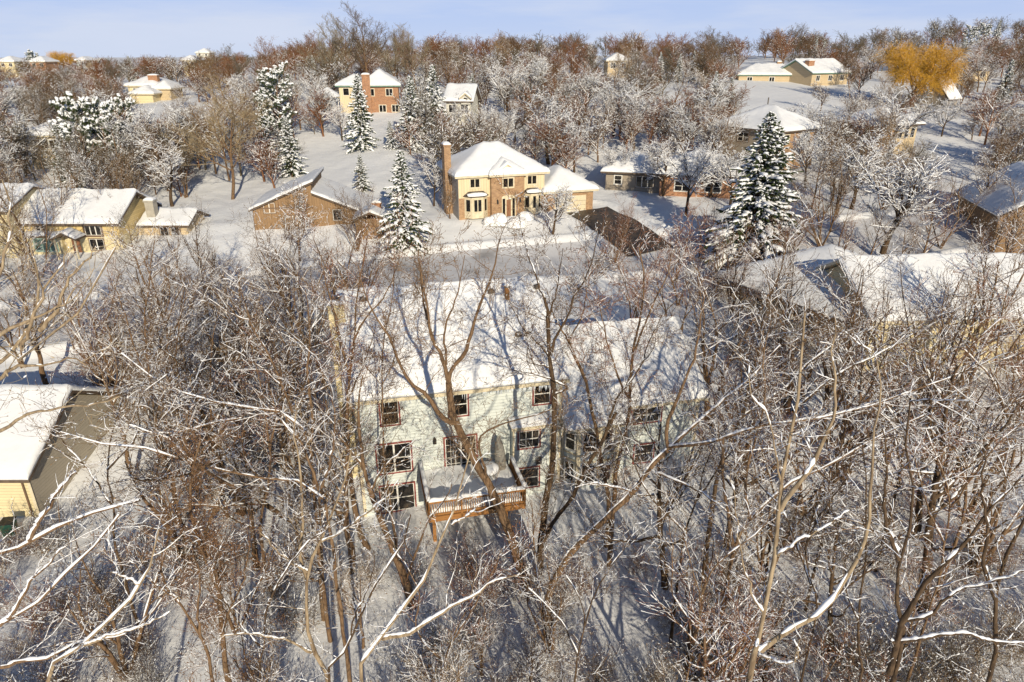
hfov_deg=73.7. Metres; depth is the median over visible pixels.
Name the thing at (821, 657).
bare tree
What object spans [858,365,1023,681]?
bare tree
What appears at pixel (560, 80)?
bare tree
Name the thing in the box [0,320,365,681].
bare tree
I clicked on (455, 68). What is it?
bare tree
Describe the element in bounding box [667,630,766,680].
bare shrub
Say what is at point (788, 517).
bare shrub
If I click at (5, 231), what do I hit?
bare tree
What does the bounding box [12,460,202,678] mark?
bare tree
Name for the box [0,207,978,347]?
street
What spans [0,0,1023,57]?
sky
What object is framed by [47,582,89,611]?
bare shrub
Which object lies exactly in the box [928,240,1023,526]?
bare tree
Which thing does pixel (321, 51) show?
bare tree
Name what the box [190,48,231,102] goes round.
bare tree
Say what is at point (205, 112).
bare tree
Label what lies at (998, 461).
bare tree
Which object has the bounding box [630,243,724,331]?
bare tree
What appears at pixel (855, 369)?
bare shrub
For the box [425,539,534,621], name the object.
bare shrub
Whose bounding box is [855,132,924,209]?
bare tree
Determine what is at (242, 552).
bare shrub
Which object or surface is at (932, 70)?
willow tree
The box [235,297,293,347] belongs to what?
bare shrub
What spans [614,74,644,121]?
bare tree
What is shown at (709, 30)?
bare tree
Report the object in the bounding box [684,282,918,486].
bare tree
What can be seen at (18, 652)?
bare shrub
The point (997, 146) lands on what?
spruce tree
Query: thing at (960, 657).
bare shrub
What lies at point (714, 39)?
bare tree
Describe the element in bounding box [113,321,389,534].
bare tree
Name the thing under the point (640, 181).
window
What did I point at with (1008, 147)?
bare tree
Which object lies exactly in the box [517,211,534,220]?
snowy shrub
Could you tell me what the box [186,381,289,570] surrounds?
bare tree
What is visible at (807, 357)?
bare shrub
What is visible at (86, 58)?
distant house
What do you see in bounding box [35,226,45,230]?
window
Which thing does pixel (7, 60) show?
distant house
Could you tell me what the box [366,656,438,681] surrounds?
bare shrub
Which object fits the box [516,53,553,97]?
bare tree
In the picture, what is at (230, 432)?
bare shrub
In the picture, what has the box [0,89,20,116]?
bare tree
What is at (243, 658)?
bare shrub
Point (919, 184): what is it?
bare tree
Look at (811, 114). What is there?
bare tree
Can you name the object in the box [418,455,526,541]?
wooden deck
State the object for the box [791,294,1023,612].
bare tree
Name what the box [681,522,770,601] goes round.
bare shrub
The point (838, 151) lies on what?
bare tree
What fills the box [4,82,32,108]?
bare tree
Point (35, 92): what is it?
bare tree
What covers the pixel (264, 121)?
spruce tree
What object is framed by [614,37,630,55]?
bare tree
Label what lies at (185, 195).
bare tree
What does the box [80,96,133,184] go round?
pine tree
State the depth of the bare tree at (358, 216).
75.88 m
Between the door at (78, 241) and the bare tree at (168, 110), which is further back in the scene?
the bare tree at (168, 110)
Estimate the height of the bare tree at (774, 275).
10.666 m
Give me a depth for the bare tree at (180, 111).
105.89 m
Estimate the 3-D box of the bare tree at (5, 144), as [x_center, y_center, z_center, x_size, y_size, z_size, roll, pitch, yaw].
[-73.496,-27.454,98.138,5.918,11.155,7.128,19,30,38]
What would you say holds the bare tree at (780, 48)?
on the ground
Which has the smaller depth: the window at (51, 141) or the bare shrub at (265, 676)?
the bare shrub at (265, 676)
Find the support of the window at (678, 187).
in the taupe house at (630, 175)
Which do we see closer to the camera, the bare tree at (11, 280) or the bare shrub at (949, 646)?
the bare shrub at (949, 646)
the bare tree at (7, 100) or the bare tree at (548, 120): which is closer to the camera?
the bare tree at (548, 120)
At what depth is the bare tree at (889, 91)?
141.56 m
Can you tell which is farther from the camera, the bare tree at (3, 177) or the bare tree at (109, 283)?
the bare tree at (3, 177)
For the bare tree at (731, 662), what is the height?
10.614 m
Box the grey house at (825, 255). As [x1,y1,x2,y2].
[716,244,856,353]
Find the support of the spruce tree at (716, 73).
on the ground
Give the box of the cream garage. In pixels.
[0,384,127,516]
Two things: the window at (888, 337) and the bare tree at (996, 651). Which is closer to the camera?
the bare tree at (996, 651)
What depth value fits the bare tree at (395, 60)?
160.75 m
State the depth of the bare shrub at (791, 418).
46.19 m
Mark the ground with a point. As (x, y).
(614, 618)
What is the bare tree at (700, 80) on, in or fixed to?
on the ground
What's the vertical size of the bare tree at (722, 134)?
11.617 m
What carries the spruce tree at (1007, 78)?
on the ground
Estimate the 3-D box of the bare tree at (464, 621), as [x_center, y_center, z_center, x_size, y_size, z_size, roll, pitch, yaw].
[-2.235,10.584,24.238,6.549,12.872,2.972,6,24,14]
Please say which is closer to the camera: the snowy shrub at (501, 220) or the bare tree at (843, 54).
the snowy shrub at (501, 220)
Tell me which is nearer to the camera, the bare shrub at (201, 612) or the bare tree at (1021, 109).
the bare shrub at (201, 612)
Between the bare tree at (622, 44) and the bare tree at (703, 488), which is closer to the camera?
the bare tree at (703, 488)
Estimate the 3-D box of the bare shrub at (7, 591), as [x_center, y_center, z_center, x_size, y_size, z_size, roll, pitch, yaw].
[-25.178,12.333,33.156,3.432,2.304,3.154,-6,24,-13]
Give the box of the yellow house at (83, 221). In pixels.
[0,182,209,259]
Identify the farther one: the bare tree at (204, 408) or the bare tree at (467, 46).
the bare tree at (467, 46)
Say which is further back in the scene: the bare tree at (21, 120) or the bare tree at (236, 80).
the bare tree at (236, 80)
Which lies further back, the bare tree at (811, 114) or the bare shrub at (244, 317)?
the bare tree at (811, 114)
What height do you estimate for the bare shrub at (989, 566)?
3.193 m
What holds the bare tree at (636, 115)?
on the ground
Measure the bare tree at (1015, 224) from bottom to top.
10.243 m
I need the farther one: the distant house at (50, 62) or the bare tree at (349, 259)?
the distant house at (50, 62)
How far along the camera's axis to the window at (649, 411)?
42.88 m
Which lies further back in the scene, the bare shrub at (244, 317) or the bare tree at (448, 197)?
the bare tree at (448, 197)
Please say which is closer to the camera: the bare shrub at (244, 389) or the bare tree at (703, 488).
the bare tree at (703, 488)
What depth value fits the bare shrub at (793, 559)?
37.23 m
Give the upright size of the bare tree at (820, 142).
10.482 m
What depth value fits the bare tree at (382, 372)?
32.51 m
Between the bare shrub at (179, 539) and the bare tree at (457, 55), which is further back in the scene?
the bare tree at (457, 55)
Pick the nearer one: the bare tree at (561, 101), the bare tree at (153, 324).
the bare tree at (153, 324)
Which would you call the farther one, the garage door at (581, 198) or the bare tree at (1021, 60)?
the bare tree at (1021, 60)
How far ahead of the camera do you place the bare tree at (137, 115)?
106.14 m
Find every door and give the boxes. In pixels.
[71,239,81,251]
[443,433,477,466]
[554,195,585,211]
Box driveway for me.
[568,207,671,256]
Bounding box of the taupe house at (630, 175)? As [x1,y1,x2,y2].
[601,149,743,198]
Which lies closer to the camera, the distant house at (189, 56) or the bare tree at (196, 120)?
the bare tree at (196, 120)
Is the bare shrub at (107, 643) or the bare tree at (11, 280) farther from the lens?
the bare tree at (11, 280)
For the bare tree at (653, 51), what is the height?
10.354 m
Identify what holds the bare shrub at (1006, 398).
on the ground
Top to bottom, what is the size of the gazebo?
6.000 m
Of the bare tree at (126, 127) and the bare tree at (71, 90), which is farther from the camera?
the bare tree at (71, 90)
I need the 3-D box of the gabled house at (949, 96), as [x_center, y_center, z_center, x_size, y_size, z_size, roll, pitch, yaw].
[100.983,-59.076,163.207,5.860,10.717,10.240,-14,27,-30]
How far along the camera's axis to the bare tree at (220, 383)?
35.67 m
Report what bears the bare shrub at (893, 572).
on the ground
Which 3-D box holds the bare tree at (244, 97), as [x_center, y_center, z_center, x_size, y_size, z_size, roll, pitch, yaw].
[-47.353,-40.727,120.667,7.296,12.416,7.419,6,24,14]
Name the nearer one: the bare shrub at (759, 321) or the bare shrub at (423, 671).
the bare shrub at (423, 671)
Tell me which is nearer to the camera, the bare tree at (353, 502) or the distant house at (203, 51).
the bare tree at (353, 502)
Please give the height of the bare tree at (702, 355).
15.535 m
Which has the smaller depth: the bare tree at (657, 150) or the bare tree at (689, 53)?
the bare tree at (657, 150)
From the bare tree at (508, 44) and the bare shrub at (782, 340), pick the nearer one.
the bare shrub at (782, 340)
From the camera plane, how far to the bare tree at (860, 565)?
29.93 m
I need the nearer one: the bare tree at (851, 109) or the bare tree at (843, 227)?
the bare tree at (843, 227)
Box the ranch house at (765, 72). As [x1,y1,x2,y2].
[728,60,791,81]
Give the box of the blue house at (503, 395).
[326,276,710,516]
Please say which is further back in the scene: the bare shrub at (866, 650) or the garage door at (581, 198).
the garage door at (581, 198)
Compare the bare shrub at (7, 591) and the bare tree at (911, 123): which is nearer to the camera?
the bare shrub at (7, 591)
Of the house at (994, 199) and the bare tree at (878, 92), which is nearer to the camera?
the house at (994, 199)
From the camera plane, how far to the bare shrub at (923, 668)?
29.07 m
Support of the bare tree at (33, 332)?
on the ground
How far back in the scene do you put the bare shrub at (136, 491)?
41.40 m
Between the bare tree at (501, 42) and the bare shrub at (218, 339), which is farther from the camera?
the bare tree at (501, 42)
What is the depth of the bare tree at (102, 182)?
78.84 m
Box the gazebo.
[316,87,339,119]
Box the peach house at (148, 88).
[123,74,184,103]
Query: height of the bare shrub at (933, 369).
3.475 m
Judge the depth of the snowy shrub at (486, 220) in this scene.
81.68 m
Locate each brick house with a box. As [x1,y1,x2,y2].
[335,69,400,113]
[435,141,598,219]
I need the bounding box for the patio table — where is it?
[481,461,498,477]
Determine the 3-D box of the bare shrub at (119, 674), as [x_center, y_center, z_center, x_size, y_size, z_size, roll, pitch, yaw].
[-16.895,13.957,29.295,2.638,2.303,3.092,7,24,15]
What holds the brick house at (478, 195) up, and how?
on the ground
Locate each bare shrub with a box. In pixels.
[0,502,99,561]
[0,522,23,572]
[0,565,25,617]
[0,568,81,651]
[0,615,49,671]
[0,650,37,681]
[0,663,92,681]
[1,512,55,561]
[22,532,142,609]
[23,628,115,681]
[34,596,134,671]
[43,349,127,387]
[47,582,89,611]
[58,589,139,649]
[62,345,117,373]
[69,318,143,367]
[78,634,153,681]
[83,573,133,607]
[85,606,165,668]
[87,344,152,387]
[106,394,150,426]
[107,450,190,504]
[111,386,170,428]
[112,534,156,570]
[116,320,175,363]
[117,640,199,681]
[127,516,162,542]
[134,508,234,587]
[138,432,180,464]
[139,393,208,454]
[140,397,193,438]
[140,557,211,613]
[148,330,223,380]
[166,409,232,461]
[170,448,236,506]
[172,494,202,522]
[174,320,212,346]
[178,597,224,632]
[180,517,243,575]
[192,324,234,368]
[196,345,232,375]
[197,370,250,407]
[198,326,248,350]
[200,411,266,469]
[201,555,237,581]
[202,420,245,448]
[208,368,271,413]
[218,657,279,681]
[219,294,275,332]
[219,509,269,566]
[232,644,286,680]
[234,300,286,338]
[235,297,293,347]
[238,387,323,456]
[241,381,303,420]
[241,556,334,649]
[241,568,294,607]
[245,325,273,350]
[249,442,291,475]
[256,337,285,366]
[260,341,335,402]
[270,550,305,587]
[271,385,329,426]
[284,312,330,351]
[294,305,329,336]
[347,545,402,591]
[364,621,483,681]
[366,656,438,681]
[372,535,441,619]
[375,587,477,680]
[391,647,455,681]
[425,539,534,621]
[440,523,511,585]
[458,594,501,649]
[476,652,542,681]
[485,545,580,614]
[495,607,576,681]
[519,607,578,677]
[532,560,583,626]
[538,619,641,681]
[545,547,634,606]
[601,537,659,595]
[615,646,662,681]
[629,644,685,681]
[646,576,751,679]
[648,591,688,635]
[667,588,749,672]
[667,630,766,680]
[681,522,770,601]
[682,254,742,300]
[683,621,788,681]
[691,276,724,305]
[691,618,798,681]
[692,544,760,609]
[705,308,768,362]
[718,289,779,334]
[721,622,799,678]
[723,568,806,648]
[731,297,793,340]
[733,342,777,372]
[736,647,797,681]
[744,312,822,365]
[749,370,816,410]
[755,499,818,545]
[765,528,832,569]
[775,401,811,439]
[776,487,859,565]
[777,366,824,398]
[779,336,835,376]
[781,602,889,681]
[791,602,949,681]
[793,317,857,358]
[799,624,922,681]
[802,363,869,399]
[812,520,900,580]
[819,344,878,379]
[835,596,975,681]
[838,465,928,529]
[846,504,951,583]
[867,470,945,523]
[889,588,1023,681]
[901,541,996,602]
[903,652,976,681]
[909,345,969,388]
[914,634,996,681]
[918,522,1009,580]
[925,595,1023,681]
[934,378,982,407]
[943,643,1023,681]
[949,508,1023,565]
[964,537,1023,579]
[971,561,1023,660]
[980,382,1023,416]
[980,598,1023,673]
[1002,581,1023,618]
[1005,370,1023,397]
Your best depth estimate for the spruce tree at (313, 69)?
169.74 m
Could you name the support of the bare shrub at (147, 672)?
on the ground
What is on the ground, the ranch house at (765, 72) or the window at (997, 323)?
the ranch house at (765, 72)
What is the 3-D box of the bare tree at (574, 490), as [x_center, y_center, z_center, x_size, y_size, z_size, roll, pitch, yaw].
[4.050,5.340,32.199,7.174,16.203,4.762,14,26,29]
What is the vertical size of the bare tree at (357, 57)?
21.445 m
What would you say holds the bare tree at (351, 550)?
on the ground
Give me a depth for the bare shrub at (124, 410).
47.28 m
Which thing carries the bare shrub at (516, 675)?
on the ground
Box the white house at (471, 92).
[442,83,481,129]
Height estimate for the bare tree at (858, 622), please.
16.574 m
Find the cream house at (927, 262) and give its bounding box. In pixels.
[814,252,1023,370]
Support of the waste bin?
on the ground
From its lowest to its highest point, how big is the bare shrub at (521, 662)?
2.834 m
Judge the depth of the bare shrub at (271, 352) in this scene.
52.98 m
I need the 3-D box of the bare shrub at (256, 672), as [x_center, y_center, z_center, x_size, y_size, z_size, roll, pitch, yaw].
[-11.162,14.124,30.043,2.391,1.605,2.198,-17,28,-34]
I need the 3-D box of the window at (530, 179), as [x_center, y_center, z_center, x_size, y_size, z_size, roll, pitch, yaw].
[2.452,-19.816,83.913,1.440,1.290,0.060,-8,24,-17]
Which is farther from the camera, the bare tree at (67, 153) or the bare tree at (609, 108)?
the bare tree at (609, 108)
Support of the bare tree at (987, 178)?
on the ground
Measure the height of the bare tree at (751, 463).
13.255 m
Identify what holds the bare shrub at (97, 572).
on the ground
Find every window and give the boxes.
[33,238,59,251]
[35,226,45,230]
[38,139,49,148]
[48,139,57,147]
[82,226,103,236]
[88,238,105,250]
[159,227,169,235]
[170,227,180,234]
[262,202,275,213]
[332,209,342,220]
[342,88,349,95]
[371,88,374,95]
[375,440,413,475]
[378,401,400,427]
[378,481,416,513]
[379,105,386,111]
[385,88,392,95]
[391,104,398,111]
[448,104,456,112]
[448,394,468,417]
[460,104,468,112]
[463,191,488,218]
[469,178,480,188]
[502,177,514,188]
[517,429,540,449]
[519,465,539,488]
[524,187,540,213]
[526,174,537,184]
[532,385,550,405]
[560,423,620,488]
[613,175,622,184]
[631,406,662,424]
[632,442,654,463]
[635,175,654,188]
[674,180,687,191]
[704,181,721,193]
[737,131,749,141]
[755,296,765,312]
[791,309,813,330]
[887,325,912,341]
[909,126,915,137]
[990,323,1010,339]
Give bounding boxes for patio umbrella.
[494,435,505,469]
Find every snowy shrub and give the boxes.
[482,217,493,225]
[490,213,506,225]
[503,216,527,228]
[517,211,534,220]
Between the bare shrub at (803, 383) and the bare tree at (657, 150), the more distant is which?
the bare tree at (657, 150)
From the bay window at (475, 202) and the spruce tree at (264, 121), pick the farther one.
the spruce tree at (264, 121)
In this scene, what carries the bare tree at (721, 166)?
on the ground
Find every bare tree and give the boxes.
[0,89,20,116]
[0,123,28,182]
[0,135,23,178]
[0,149,27,182]
[0,151,35,182]
[0,157,25,181]
[0,160,73,277]
[0,173,131,447]
[0,200,13,260]
[0,216,45,297]
[0,233,103,384]
[0,251,56,368]
[0,318,186,638]
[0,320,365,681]
[0,456,150,573]
[0,497,164,681]
[2,105,42,173]
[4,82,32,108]
[10,248,136,395]
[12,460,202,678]
[13,73,31,91]
[17,82,60,125]
[17,84,53,125]
[18,82,55,119]
[19,111,116,187]
[21,90,89,158]
[25,236,135,361]
[43,167,84,212]
[46,509,203,681]
[54,296,166,476]
[59,278,142,368]
[61,79,86,116]
[61,217,225,528]
[65,145,109,188]
[69,241,364,642]
[70,290,282,516]
[71,504,245,681]
[75,137,144,188]
[79,337,290,566]
[81,73,116,102]
[83,244,185,366]
[89,155,155,201]
[90,89,140,130]
[95,113,145,186]
[95,297,206,433]
[97,64,108,84]
[99,203,162,284]
[100,83,133,115]
[103,244,162,332]
[108,217,226,400]
[108,403,305,681]
[109,104,171,159]
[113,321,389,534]
[114,101,155,166]
[114,330,235,496]
[125,117,190,190]
[127,130,202,197]
[130,129,187,206]
[135,212,249,363]
[147,277,267,518]
[158,70,273,199]
[158,100,182,122]
[159,195,221,330]
[161,97,194,169]
[162,305,316,434]
[163,103,212,172]
[167,244,265,378]
[181,100,228,173]
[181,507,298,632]
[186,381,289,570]
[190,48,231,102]
[190,438,403,681]
[193,100,227,131]
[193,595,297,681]
[197,95,235,180]
[203,399,404,681]
[208,51,234,90]
[209,309,356,591]
[211,273,359,472]
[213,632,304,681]
[214,198,327,387]
[214,293,360,543]
[216,74,262,142]
[218,43,233,63]
[223,263,355,428]
[224,71,251,102]
[225,205,349,347]
[227,204,331,316]
[231,376,390,574]
[233,101,257,149]
[234,79,266,131]
[249,36,296,82]
[251,61,265,79]
[259,441,372,621]
[270,179,316,261]
[276,192,433,550]
[278,69,302,129]
[280,192,583,585]
[281,209,425,320]
[288,13,350,74]
[292,199,403,294]
[295,490,426,681]
[299,70,329,111]
[299,329,466,610]
[301,30,317,69]
[303,83,328,123]
[306,214,399,287]
[313,86,339,131]
[318,13,372,76]
[319,101,352,140]
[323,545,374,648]
[325,173,380,250]
[326,220,480,548]
[335,1,397,72]
[353,34,380,65]
[358,435,532,681]
[358,480,539,681]
[369,22,414,75]
[389,23,433,88]
[389,612,489,681]
[396,31,417,74]
[418,146,442,205]
[421,41,463,85]
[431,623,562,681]
[438,38,462,75]
[439,165,455,218]
[443,40,461,71]
[445,42,465,70]
[447,107,462,125]
[447,170,636,566]
[450,92,468,124]
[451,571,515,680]
[458,36,477,55]
[461,100,492,128]
[463,49,482,80]
[477,48,502,105]
[484,102,520,143]
[485,59,533,114]
[488,28,511,73]
[489,33,499,50]
[490,502,688,681]
[492,248,653,547]
[492,481,587,655]
[495,32,514,58]
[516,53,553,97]
[523,85,573,164]
[533,43,553,94]
[534,182,580,234]
[534,295,685,575]
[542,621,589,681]
[545,239,922,625]
[548,65,568,117]
[548,110,600,172]
[552,92,578,124]
[554,201,712,566]
[557,375,728,589]
[559,32,576,61]
[564,69,607,102]
[589,72,661,135]
[591,366,830,642]
[593,89,616,147]
[595,140,637,166]
[598,193,649,263]
[599,240,668,317]
[601,59,627,89]
[609,41,638,74]
[613,49,653,97]
[613,80,628,106]
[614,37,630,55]
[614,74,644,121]
[618,95,642,151]
[621,92,666,151]
[626,139,649,152]
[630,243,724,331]
[630,536,795,681]
[638,51,663,85]
[639,135,672,195]
[640,40,661,62]
[640,462,831,681]
[646,240,709,305]
[653,494,806,681]
[655,135,723,215]
[658,204,700,281]
[660,101,684,156]
[664,212,818,427]
[666,97,712,151]
[669,56,698,104]
[669,310,836,549]
[670,112,691,139]
[679,36,700,74]
[679,185,984,582]
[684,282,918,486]
[688,30,717,57]
[689,71,732,133]
[689,141,743,197]
[689,193,725,257]
[692,67,713,98]
[692,144,756,204]
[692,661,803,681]
[693,76,734,108]
[693,100,725,136]
[696,261,1023,657]
[697,97,749,156]
[698,112,748,151]
[700,45,726,73]
[701,210,759,281]
[703,214,793,314]
[704,25,722,46]
[705,32,720,54]
[705,248,767,332]
[710,398,915,592]
[715,420,895,681]
[716,468,925,653]
[717,553,830,681]
[722,294,905,681]
[723,90,750,116]
[724,282,960,612]
[732,316,937,524]
[736,203,824,259]
[741,156,816,203]
[746,256,879,414]
[765,234,842,345]
[766,27,794,62]
[775,617,854,681]
[784,225,999,444]
[787,23,808,52]
[787,166,858,246]
[788,130,832,188]
[791,97,855,138]
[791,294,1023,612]
[796,251,942,492]
[799,186,868,249]
[800,145,838,208]
[804,122,854,200]
[809,110,851,175]
[812,142,874,214]
[815,112,842,164]
[815,242,1002,571]
[819,124,883,185]
[826,426,955,681]
[830,124,887,208]
[832,90,867,157]
[836,47,863,100]
[839,45,854,66]
[839,293,1022,467]
[841,84,869,112]
[842,267,963,414]
[846,144,958,254]
[848,88,954,151]
[853,332,1015,533]
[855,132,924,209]
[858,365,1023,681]
[860,190,904,254]
[861,102,903,168]
[864,80,911,106]
[869,137,907,183]
[870,375,1023,681]
[872,73,905,105]
[876,249,1022,597]
[876,539,969,656]
[882,134,937,198]
[886,87,912,112]
[888,335,1023,521]
[890,212,926,253]
[891,32,927,77]
[897,205,1023,388]
[901,183,968,252]
[908,374,1023,578]
[917,152,1012,248]
[926,412,1023,681]
[927,93,976,136]
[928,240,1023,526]
[930,216,1023,409]
[945,14,964,43]
[957,213,1023,252]
[962,145,1013,196]
[963,35,994,78]
[964,44,995,91]
[969,272,1023,403]
[971,94,1023,133]
[972,316,1023,473]
[973,212,1023,252]
[982,106,1023,171]
[987,113,1023,155]
[988,168,1023,252]
[1000,105,1023,160]
[1004,40,1023,76]
[1006,71,1023,116]
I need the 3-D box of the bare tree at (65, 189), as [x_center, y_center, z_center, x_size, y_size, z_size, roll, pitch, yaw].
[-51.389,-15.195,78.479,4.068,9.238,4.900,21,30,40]
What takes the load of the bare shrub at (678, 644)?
on the ground
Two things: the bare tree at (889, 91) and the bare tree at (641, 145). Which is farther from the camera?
the bare tree at (889, 91)
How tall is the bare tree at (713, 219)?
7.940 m
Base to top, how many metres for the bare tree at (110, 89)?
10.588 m
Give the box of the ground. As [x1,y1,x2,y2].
[0,38,1023,681]
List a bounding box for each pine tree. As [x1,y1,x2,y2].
[24,49,38,63]
[48,91,98,187]
[76,59,88,76]
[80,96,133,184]
[106,93,135,162]
[251,60,297,132]
[962,24,978,45]
[976,22,993,50]
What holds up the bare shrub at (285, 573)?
on the ground
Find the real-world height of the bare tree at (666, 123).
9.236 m
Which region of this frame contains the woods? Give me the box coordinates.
[0,14,1023,196]
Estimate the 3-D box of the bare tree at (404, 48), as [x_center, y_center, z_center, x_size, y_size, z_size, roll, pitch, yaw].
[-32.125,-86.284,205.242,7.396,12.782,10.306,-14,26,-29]
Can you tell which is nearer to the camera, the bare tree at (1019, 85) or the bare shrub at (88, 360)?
the bare shrub at (88, 360)
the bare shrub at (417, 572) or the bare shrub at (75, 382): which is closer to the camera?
the bare shrub at (417, 572)
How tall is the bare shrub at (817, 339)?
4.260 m
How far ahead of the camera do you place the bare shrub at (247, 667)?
28.43 m
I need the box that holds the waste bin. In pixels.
[0,516,17,536]
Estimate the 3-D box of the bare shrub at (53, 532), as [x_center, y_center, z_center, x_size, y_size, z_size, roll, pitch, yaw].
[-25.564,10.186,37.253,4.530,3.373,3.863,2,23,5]
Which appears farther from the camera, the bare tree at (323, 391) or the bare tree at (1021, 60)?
the bare tree at (1021, 60)
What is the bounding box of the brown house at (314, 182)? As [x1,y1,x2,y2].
[248,167,388,238]
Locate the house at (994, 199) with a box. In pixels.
[953,161,1023,253]
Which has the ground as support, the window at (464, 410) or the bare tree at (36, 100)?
the bare tree at (36, 100)
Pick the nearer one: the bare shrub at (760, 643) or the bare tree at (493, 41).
the bare shrub at (760, 643)
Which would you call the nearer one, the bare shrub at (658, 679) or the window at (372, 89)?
the bare shrub at (658, 679)
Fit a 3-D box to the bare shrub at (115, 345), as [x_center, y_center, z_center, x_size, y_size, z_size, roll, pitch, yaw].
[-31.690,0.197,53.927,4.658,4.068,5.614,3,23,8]
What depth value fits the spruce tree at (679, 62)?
184.06 m
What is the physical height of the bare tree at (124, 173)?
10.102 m
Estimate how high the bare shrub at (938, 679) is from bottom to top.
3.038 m
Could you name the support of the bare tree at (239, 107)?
on the ground
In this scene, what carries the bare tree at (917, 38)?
on the ground
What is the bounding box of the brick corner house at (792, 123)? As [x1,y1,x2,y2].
[715,97,823,169]
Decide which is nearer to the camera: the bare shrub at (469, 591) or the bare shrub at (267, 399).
the bare shrub at (469, 591)
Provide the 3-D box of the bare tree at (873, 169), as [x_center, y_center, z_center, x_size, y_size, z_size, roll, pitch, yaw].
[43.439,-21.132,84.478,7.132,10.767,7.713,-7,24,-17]
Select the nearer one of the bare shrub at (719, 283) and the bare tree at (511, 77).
the bare shrub at (719, 283)
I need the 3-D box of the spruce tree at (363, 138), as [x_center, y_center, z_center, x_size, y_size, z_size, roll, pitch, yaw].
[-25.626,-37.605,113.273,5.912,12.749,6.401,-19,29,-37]
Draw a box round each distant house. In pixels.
[0,56,25,76]
[27,56,59,77]
[74,56,96,76]
[181,55,203,75]
[195,48,213,59]
[602,53,626,77]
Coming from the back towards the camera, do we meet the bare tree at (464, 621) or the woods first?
the woods
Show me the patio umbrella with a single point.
(500, 451)
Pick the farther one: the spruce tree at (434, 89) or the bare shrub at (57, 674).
the spruce tree at (434, 89)
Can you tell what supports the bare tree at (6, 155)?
on the ground
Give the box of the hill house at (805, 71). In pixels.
[781,58,851,85]
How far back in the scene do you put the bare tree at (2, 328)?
52.32 m
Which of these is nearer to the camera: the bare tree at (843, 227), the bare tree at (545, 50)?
the bare tree at (843, 227)
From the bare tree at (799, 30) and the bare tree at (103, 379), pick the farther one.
the bare tree at (799, 30)
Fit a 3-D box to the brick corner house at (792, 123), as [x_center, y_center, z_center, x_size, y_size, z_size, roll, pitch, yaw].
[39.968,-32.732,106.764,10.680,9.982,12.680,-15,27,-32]
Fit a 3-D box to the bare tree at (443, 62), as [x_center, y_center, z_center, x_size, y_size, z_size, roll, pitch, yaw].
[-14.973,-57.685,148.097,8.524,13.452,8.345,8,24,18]
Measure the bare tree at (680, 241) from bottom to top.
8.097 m
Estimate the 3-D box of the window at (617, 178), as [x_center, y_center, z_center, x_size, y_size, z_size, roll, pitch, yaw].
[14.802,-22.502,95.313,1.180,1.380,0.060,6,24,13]
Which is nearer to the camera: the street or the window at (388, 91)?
the street
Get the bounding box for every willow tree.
[45,50,74,66]
[867,33,972,106]
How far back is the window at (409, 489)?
40.59 m
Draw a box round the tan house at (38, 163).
[19,120,87,168]
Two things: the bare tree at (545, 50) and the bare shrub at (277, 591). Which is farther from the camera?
the bare tree at (545, 50)
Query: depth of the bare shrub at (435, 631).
30.80 m
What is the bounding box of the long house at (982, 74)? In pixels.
[940,59,988,81]
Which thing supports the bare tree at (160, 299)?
on the ground
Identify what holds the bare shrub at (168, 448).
on the ground
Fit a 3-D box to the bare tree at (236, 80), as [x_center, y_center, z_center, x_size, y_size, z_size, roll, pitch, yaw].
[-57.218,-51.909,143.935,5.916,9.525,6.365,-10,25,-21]
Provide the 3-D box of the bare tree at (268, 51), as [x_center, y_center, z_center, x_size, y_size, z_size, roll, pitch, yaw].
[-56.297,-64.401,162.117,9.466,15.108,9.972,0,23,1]
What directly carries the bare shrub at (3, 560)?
on the ground
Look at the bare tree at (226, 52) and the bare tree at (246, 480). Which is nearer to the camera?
the bare tree at (246, 480)
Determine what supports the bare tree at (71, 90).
on the ground
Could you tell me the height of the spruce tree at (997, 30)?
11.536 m
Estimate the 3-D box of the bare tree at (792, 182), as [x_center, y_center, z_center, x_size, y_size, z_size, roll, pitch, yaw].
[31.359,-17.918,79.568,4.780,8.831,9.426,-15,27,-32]
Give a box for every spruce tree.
[50,124,87,187]
[126,56,136,80]
[254,90,281,172]
[276,116,308,178]
[309,57,319,90]
[342,73,380,154]
[352,153,373,192]
[376,150,435,257]
[383,121,398,149]
[390,76,426,151]
[420,64,452,143]
[469,74,482,109]
[655,52,666,81]
[673,54,683,81]
[689,51,695,81]
[699,111,804,268]
[706,71,722,118]
[722,77,736,116]
[984,124,1009,166]
[988,20,1001,47]
[993,59,1015,101]
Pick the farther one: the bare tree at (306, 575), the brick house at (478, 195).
the brick house at (478, 195)
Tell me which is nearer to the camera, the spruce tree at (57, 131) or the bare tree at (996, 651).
the bare tree at (996, 651)
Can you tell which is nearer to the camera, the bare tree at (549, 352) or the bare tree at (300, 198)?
the bare tree at (549, 352)
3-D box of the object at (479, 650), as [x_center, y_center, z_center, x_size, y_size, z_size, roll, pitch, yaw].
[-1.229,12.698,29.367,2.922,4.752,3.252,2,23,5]
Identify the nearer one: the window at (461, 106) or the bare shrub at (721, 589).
the bare shrub at (721, 589)
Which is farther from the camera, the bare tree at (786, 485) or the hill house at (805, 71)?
the hill house at (805, 71)
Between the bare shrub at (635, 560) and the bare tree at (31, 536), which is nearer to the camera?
the bare tree at (31, 536)
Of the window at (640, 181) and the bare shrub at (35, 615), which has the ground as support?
the bare shrub at (35, 615)
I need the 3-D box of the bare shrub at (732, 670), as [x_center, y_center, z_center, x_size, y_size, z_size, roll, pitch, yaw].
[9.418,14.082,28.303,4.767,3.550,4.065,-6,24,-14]
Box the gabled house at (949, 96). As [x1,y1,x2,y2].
[905,72,961,105]
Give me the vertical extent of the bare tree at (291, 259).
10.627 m

